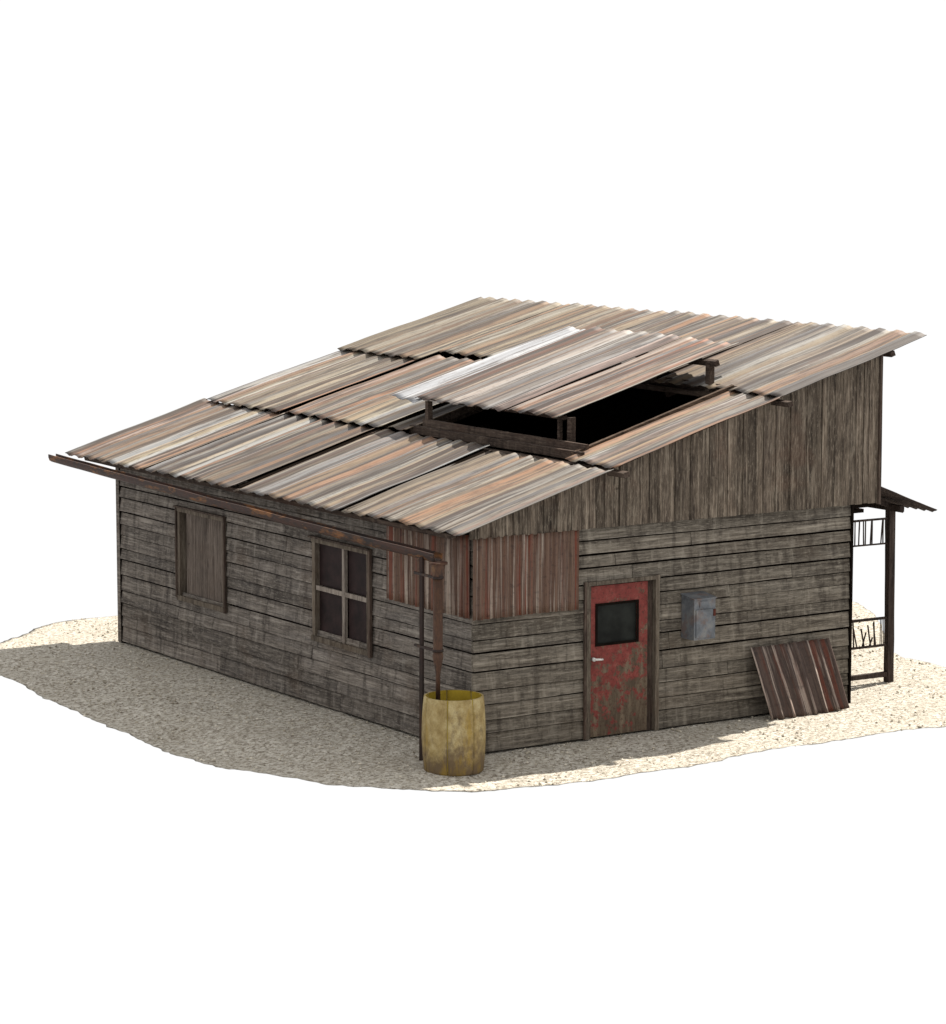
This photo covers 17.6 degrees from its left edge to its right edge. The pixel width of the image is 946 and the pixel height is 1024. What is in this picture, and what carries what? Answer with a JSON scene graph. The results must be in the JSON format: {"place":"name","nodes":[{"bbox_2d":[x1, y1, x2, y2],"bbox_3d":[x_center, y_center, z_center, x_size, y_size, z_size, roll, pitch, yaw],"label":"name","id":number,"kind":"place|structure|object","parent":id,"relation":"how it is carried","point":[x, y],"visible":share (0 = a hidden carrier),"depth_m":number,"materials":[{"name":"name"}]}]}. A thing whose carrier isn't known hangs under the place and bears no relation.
{"place":"outdoors","nodes":[
{"label":"outdoors","id":0,"kind":"place"},
{"bbox_2d":[0,601,945,791],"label":"sandy ground","id":1,"kind":"structure","parent":0,"point":[244,736],"depth_m":40.03,"materials":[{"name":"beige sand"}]},
{"bbox_2d":[422,690,485,776],"bbox_3d":[-0.236,2.704,37.338,0.785,0.935,0.784,-5,9,-33],"label":"yellow barrel","id":2,"kind":"object","parent":1,"relation":"on","point":[453,732],"visible":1,"depth_m":37.03,"materials":[{"name":"yellow metal"}]},
{"bbox_2d":[48,297,936,760],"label":"wooden shack","id":3,"kind":"structure","parent":1,"relation":"on","point":[538,523],"depth_m":40.57,"materials":[{"name":"wood"}]},
{"bbox_2d":[173,505,232,613],"bbox_3d":[-3.852,0.664,43.627,0.173,1.385,1.500,-5,9,-33],"label":"shuttered window","id":4,"kind":"structure","parent":3,"relation":"in","point":[200,536],"depth_m":43.72,"materials":[{"name":"brown wood"}]},
{"bbox_2d":[307,535,377,657],"bbox_3d":[-1.716,1.105,40.400,0.176,1.440,1.572,-5,9,-33],"label":"window","id":5,"kind":"structure","parent":3,"relation":"in","point":[330,558],"depth_m":40.39,"materials":[{"name":"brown wood"}]},
{"bbox_2d":[590,581,647,736],"bbox_3d":[1.866,1.884,39.055,0.920,1.945,0.114,-5,9,-33],"label":"door","id":6,"kind":"structure","parent":3,"relation":"in","point":[618,702],"depth_m":39.08,"materials":[{"name":"red paint"}]},
{"bbox_2d":[750,638,849,719],"bbox_3d":[4.322,2.216,40.461,1.458,0.971,0.405,-5,9,-33],"label":"corrugated iron sheet","id":7,"kind":"object","parent":1,"relation":"on","point":[801,678],"visible":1,"depth_m":40.47,"materials":[{"name":"brown metal"}]},
{"bbox_2d":[0,0,945,1023],"label":"sky","id":8,"kind":"structure","parent":0,"point":[199,199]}
]}

